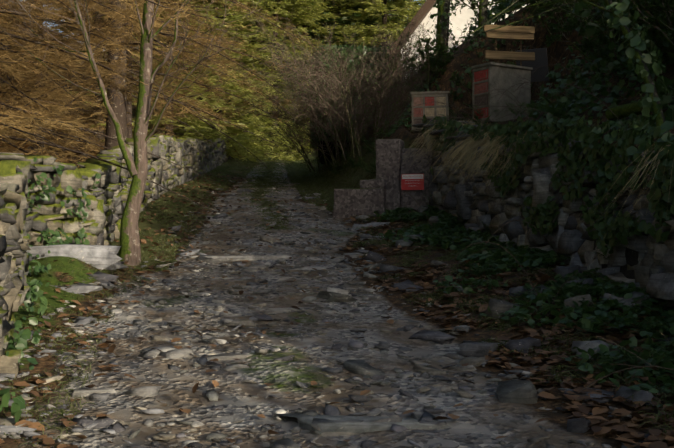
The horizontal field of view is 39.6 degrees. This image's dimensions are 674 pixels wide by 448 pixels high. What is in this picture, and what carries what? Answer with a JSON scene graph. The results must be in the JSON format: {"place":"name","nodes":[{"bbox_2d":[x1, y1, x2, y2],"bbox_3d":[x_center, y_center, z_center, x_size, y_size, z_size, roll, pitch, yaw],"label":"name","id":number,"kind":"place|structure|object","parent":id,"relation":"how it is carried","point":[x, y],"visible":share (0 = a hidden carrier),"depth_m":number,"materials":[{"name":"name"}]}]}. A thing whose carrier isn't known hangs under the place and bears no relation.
{"place":"outdoors","nodes":[
{"label":"outdoors","id":0,"kind":"place"},
{"bbox_2d":[24,0,425,80],"label":"sky","id":1,"kind":"structure","parent":0,"point":[414,0],"materials":[{"name":"white"}]},
{"bbox_2d":[0,0,673,447],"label":"ground","id":2,"kind":"structure","parent":0,"point":[476,424],"depth_m":7.71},
{"bbox_2d":[0,7,55,93],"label":"spruce","id":3,"kind":"object","parent":2,"relation":"on","point":[23,55],"depth_m":55.17,"materials":[{"name":"brown plant"}]},
{"bbox_2d":[0,114,104,166],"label":"dead bracken ferns","id":4,"kind":"object","parent":2,"relation":"on","point":[67,155],"visible":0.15,"depth_m":30.30,"materials":[{"name":"brown plant"}]},
{"bbox_2d":[0,1,133,126],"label":"spruce","id":5,"kind":"object","parent":2,"relation":"on","point":[31,54],"visible":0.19,"depth_m":33.02,"materials":[{"name":"brown plant"}]},
{"bbox_2d":[44,4,105,103],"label":"spruce","id":6,"kind":"object","parent":2,"relation":"on","point":[78,44],"visible":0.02,"depth_m":65.13,"materials":[{"name":"brown plant"}]},
{"bbox_2d":[0,0,169,164],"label":"spruce","id":7,"kind":"object","parent":2,"relation":"on","point":[73,38],"visible":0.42,"depth_m":16.97,"materials":[{"name":"brown plant"}]},
{"bbox_2d":[19,1,154,117],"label":"spruce","id":8,"kind":"object","parent":2,"relation":"on","point":[73,46],"visible":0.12,"depth_m":56.20,"materials":[{"name":"brown plant"}]},
{"bbox_2d":[0,0,199,151],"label":"spruce","id":9,"kind":"object","parent":2,"relation":"on","point":[36,87],"visible":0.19,"depth_m":30.24,"materials":[{"name":"brown plant"}]},
{"bbox_2d":[20,0,179,139],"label":"spruce","id":10,"kind":"object","parent":2,"relation":"on","point":[100,129],"visible":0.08,"depth_m":43.16,"materials":[{"name":"brown plant"}]},
{"bbox_2d":[0,134,233,377],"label":"dry stone wall","id":11,"kind":"structure","parent":2,"relation":"on","point":[20,221],"depth_m":12.19,"materials":[{"name":"grey stone"}]},
{"bbox_2d":[0,157,100,421],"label":"ivy wall","id":12,"kind":"structure","parent":11,"relation":"attached to","point":[23,335],"depth_m":9.35,"materials":[{"name":"green plant"}]},
{"bbox_2d":[14,0,230,155],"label":"spruce","id":13,"kind":"object","parent":2,"relation":"on","point":[129,120],"visible":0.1,"depth_m":35.39,"materials":[{"name":"brown plant"}]},
{"bbox_2d":[0,0,252,210],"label":"spruce","id":14,"kind":"object","parent":2,"relation":"on","point":[39,115],"visible":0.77,"depth_m":13.59,"materials":[{"name":"brown plant"}]},
{"bbox_2d":[0,0,266,265],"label":"tree","id":15,"kind":"object","parent":2,"relation":"on","point":[130,248],"visible":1,"depth_m":12.70,"materials":[{"name":"brown plant"}]},
{"bbox_2d":[102,67,226,133],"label":"spruce","id":16,"kind":"object","parent":2,"relation":"on","point":[134,112],"visible":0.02,"depth_m":62.03,"materials":[{"name":"brown plant"}]},
{"bbox_2d":[0,0,330,167],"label":"spruce","id":17,"kind":"object","parent":2,"relation":"on","point":[119,107],"visible":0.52,"depth_m":25.51,"materials":[{"name":"brown plant"}]},
{"bbox_2d":[64,0,274,159],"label":"spruce","id":18,"kind":"object","parent":2,"relation":"on","point":[203,129],"visible":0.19,"depth_m":45.01,"materials":[{"name":"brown plant"}]},
{"bbox_2d":[102,0,290,155],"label":"spruce","id":19,"kind":"object","parent":2,"relation":"on","point":[252,47],"visible":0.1,"depth_m":49.38,"materials":[{"name":"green plant"}]},
{"bbox_2d":[133,11,272,137],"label":"spruce","id":20,"kind":"object","parent":2,"relation":"on","point":[209,75],"visible":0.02,"depth_m":56.53,"materials":[{"name":"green plant"}]},
{"bbox_2d":[149,5,272,140],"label":"spruce","id":21,"kind":"object","parent":2,"relation":"on","point":[214,93],"depth_m":59.02,"materials":[{"name":"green plant"}]},
{"bbox_2d":[133,0,310,162],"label":"spruce","id":22,"kind":"object","parent":2,"relation":"on","point":[245,134],"visible":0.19,"depth_m":48.73,"materials":[{"name":"green plant"}]},
{"bbox_2d":[208,5,308,129],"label":"spruce","id":23,"kind":"object","parent":2,"relation":"on","point":[267,65],"depth_m":62.45,"materials":[{"name":"green plant"}]},
{"bbox_2d":[206,0,339,154],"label":"spruce","id":24,"kind":"object","parent":2,"relation":"on","point":[301,7],"visible":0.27,"depth_m":56.36,"materials":[{"name":"green plant"}]},
{"bbox_2d":[236,81,327,172],"bbox_3d":[-1.065,-3.295,31.884,4.689,3.452,5.686,-1,-1,39],"label":"twiggy bush","id":25,"kind":"object","parent":2,"relation":"on","point":[294,143],"visible":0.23,"depth_m":31.57,"materials":[{"name":"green plant"}]},
{"bbox_2d":[245,0,366,149],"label":"spruce","id":26,"kind":"object","parent":2,"relation":"on","point":[319,27],"visible":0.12,"depth_m":61.83,"materials":[{"name":"green plant"}]},
{"bbox_2d":[248,0,377,142],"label":"spruce","id":27,"kind":"object","parent":2,"relation":"on","point":[346,22],"visible":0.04,"depth_m":62.93,"materials":[{"name":"green plant"}]},
{"bbox_2d":[240,35,415,150],"bbox_3d":[0.061,-4.062,29.076,5.842,3.723,5.753,-1,-1,42],"label":"twiggy bush","id":28,"kind":"object","parent":2,"relation":"on","point":[326,83],"visible":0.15,"depth_m":28.09,"materials":[{"name":"brown plant"}]},
{"bbox_2d":[227,29,430,169],"bbox_3d":[0.274,-3.299,25.100,5.101,3.856,6.280,1,-1,-41],"label":"twiggy bush","id":29,"kind":"object","parent":2,"relation":"on","point":[344,130],"visible":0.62,"depth_m":25.17,"materials":[{"name":"brown plant"}]},
{"bbox_2d":[0,179,673,447],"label":"stones","id":30,"kind":"object","parent":2,"relation":"on","point":[332,421],"visible":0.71,"depth_m":7.20,"materials":[{"name":"stone"}]},
{"bbox_2d":[0,141,673,447],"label":"leaf litter","id":31,"kind":"object","parent":2,"relation":"on","point":[655,438],"visible":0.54,"depth_m":7.50,"materials":[{"name":"brown plant"}]},
{"bbox_2d":[0,119,673,447],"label":"grass","id":32,"kind":"structure","parent":2,"relation":"on","point":[311,181],"depth_m":13.02,"materials":[{"name":"green plant"}]},
{"bbox_2d":[237,7,458,138],"bbox_3d":[0.931,-4.035,25.497,5.663,3.442,6.029,0,-1,16],"label":"twiggy bush","id":33,"kind":"object","parent":2,"relation":"on","point":[389,59],"visible":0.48,"depth_m":24.84,"materials":[{"name":"brown plant"}]},
{"bbox_2d":[320,0,379,45],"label":"spruce","id":34,"kind":"object","parent":2,"relation":"on","point":[350,20],"depth_m":67.58,"materials":[{"name":"green plant"}]},
{"bbox_2d":[318,55,385,163],"bbox_3d":[1.126,-3.693,30.611,3.400,3.275,2.500,0,-1,1],"label":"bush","id":35,"kind":"object","parent":2,"relation":"on","point":[322,160],"depth_m":29.36,"materials":[{"name":"plant"}]},
{"bbox_2d":[309,44,400,148],"bbox_3d":[1.058,-4.072,30.489,3.878,3.148,2.979,0,-1,-4],"label":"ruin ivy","id":36,"kind":"object","parent":35,"relation":"attached to","point":[357,60],"visible":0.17,"depth_m":29.11,"materials":[{"name":"green plant"}]},
{"bbox_2d":[323,0,424,47],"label":"spruce","id":37,"kind":"object","parent":2,"relation":"on","point":[385,21],"visible":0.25,"depth_m":61.95,"materials":[{"name":"green plant"}]},
{"bbox_2d":[261,14,491,159],"bbox_3d":[0.850,-3.324,22.766,5.470,3.568,4.842,0,-1,-4],"label":"twiggy bush","id":38,"kind":"object","parent":2,"relation":"on","point":[394,111],"visible":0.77,"depth_m":22.23,"materials":[{"name":"brown plant"}]},
{"bbox_2d":[335,1,417,44],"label":"spruce","id":39,"kind":"object","parent":2,"relation":"on","point":[390,18],"depth_m":71.06,"materials":[{"name":"green plant"}]},
{"bbox_2d":[333,139,434,218],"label":"stone steps","id":40,"kind":"structure","parent":2,"relation":"on","point":[382,192],"depth_m":17.34,"materials":[{"name":"stone"}]},
{"bbox_2d":[401,174,423,189],"bbox_3d":[1.403,-0.780,17.358,0.420,0.300,0.010,0,-1,14],"label":"sign","id":41,"kind":"object","parent":40,"relation":"attached to","point":[413,181],"visible":1,"depth_m":17.36,"materials":[{"name":"red metal"}]},
{"bbox_2d":[375,0,425,33],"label":"spruce","id":42,"kind":"object","parent":2,"relation":"on","point":[406,24],"depth_m":79.63,"materials":[{"name":"green plant"}]},
{"bbox_2d":[410,91,449,132],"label":"beehive","id":43,"kind":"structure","parent":2,"relation":"on","point":[432,110],"depth_m":19.13,"materials":[{"name":"wood"},{"name":"paint"}]},
{"bbox_2d":[402,36,458,87],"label":"evergreen shrub","id":44,"kind":"object","parent":2,"relation":"on","point":[442,50],"visible":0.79,"depth_m":21.60,"materials":[{"name":"green plant"}]},
{"bbox_2d":[430,0,454,58],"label":"ivy tree","id":45,"kind":"object","parent":2,"relation":"on","point":[443,14],"visible":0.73,"depth_m":24.10,"materials":[{"name":"green plant"}]},
{"bbox_2d":[411,120,482,139],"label":"wall top slabs","id":46,"kind":"structure","parent":2,"relation":"on","point":[420,125],"depth_m":16.28,"materials":[{"name":"stone"}]},
{"bbox_2d":[401,0,525,78],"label":"white house","id":47,"kind":"structure","parent":2,"relation":"on","point":[459,20],"depth_m":28.11,"materials":[{"name":"paint"}]},
{"bbox_2d":[388,0,435,54],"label":"house bargeboards","id":48,"kind":"object","parent":47,"relation":"attached to","point":[426,7],"visible":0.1,"depth_m":27.95,"materials":[{"name":"brown wood"}]},
{"bbox_2d":[472,0,491,36],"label":"ivy tree","id":49,"kind":"object","parent":2,"relation":"on","point":[483,15],"visible":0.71,"depth_m":22.19,"materials":[{"name":"green plant"}]},
{"bbox_2d":[450,0,517,24],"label":"foliage","id":50,"kind":"object","parent":2,"relation":"on","point":[457,2],"visible":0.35,"depth_m":24.31,"materials":[{"name":"green plant"}]},
{"bbox_2d":[449,60,533,100],"bbox_3d":[3.426,-2.871,20.768,2.063,1.387,2.386,0,-1,-4],"label":"evergreen shrub","id":51,"kind":"object","parent":2,"relation":"on","point":[458,81],"visible":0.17,"depth_m":20.47,"materials":[{"name":"green plant"}]},
{"bbox_2d":[472,62,532,121],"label":"beehive","id":52,"kind":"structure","parent":2,"relation":"on","point":[505,76],"depth_m":16.63,"materials":[{"name":"wood"},{"name":"paint"}]},
{"bbox_2d":[483,24,534,65],"bbox_3d":[3.101,-3.201,16.878,0.956,0.806,0.091,0,-1,-10],"label":"wooden sign","id":53,"kind":"object","parent":52,"relation":"on","point":[520,32],"visible":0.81,"depth_m":16.85,"materials":[{"name":"brown wood"}]},
{"bbox_2d":[350,13,673,401],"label":"bramble stems","id":54,"kind":"object","parent":2,"relation":"on","point":[525,82],"visible":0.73,"depth_m":10.91,"materials":[{"name":"plant"}]},
{"bbox_2d":[373,0,673,412],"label":"bank ivy","id":55,"kind":"object","parent":2,"relation":"on","point":[589,137],"visible":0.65,"depth_m":9.85,"materials":[{"name":"green plant"}]},
{"bbox_2d":[327,35,664,368],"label":"ferns","id":56,"kind":"object","parent":55,"relation":"on","point":[550,110],"visible":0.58,"depth_m":13.71,"materials":[{"name":"green plant"}]},
{"bbox_2d":[605,100,652,119],"bbox_3d":[3.320,-1.292,10.587,0.150,0.159,0.679,0,-1,-25],"label":"fallen log","id":57,"kind":"object","parent":55,"relation":"on","point":[623,111],"visible":0.69,"depth_m":10.61,"materials":[{"name":"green plant"}]},
{"bbox_2d":[515,48,548,81],"bbox_3d":[3.721,-3.020,17.851,0.600,0.601,0.219,0,-1,26],"label":"leaning slate","id":58,"kind":"object","parent":2,"relation":"on","point":[541,59],"visible":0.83,"depth_m":17.79,"materials":[{"name":"grey stone"}]},
{"bbox_2d":[423,118,673,310],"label":"retaining wall","id":59,"kind":"structure","parent":2,"relation":"on","point":[643,260],"depth_m":10.73,"materials":[{"name":"stone"}]},
{"bbox_2d":[517,0,595,39],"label":"evergreen shrub","id":60,"kind":"object","parent":2,"relation":"on","point":[556,16],"visible":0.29,"depth_m":19.22,"materials":[{"name":"green plant"}]},
{"bbox_2d":[471,0,673,174],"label":"leaning tree","id":61,"kind":"object","parent":2,"relation":"on","point":[655,100],"visible":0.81,"depth_m":9.32,"materials":[{"name":"green plant"}]},
{"bbox_2d":[538,0,629,33],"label":"foliage","id":62,"kind":"object","parent":2,"relation":"on","point":[557,11],"visible":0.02,"depth_m":17.30,"materials":[{"name":"green plant"}]},
{"bbox_2d":[548,0,660,69],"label":"evergreen shrub","id":63,"kind":"object","parent":2,"relation":"on","point":[571,22],"visible":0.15,"depth_m":15.52,"materials":[{"name":"green plant"}]},
{"bbox_2d":[560,1,654,75],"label":"tree foliage","id":64,"kind":"object","parent":2,"relation":"on","point":[590,31],"visible":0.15,"depth_m":14.50,"materials":[{"name":"green plant"}]},
{"bbox_2d":[545,4,673,87],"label":"foliage","id":65,"kind":"object","parent":2,"relation":"on","point":[587,46],"visible":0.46,"depth_m":13.47,"materials":[{"name":"green plant"}]},
{"bbox_2d":[603,0,673,57],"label":"tree foliage","id":66,"kind":"object","parent":2,"relation":"on","point":[664,43],"visible":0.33,"depth_m":11.70,"materials":[{"name":"green plant"}]},
{"bbox_2d":[618,0,673,45],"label":"foliage","id":67,"kind":"object","parent":2,"relation":"on","point":[666,14],"visible":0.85,"depth_m":10.04,"materials":[{"name":"green plant"}]}
]}

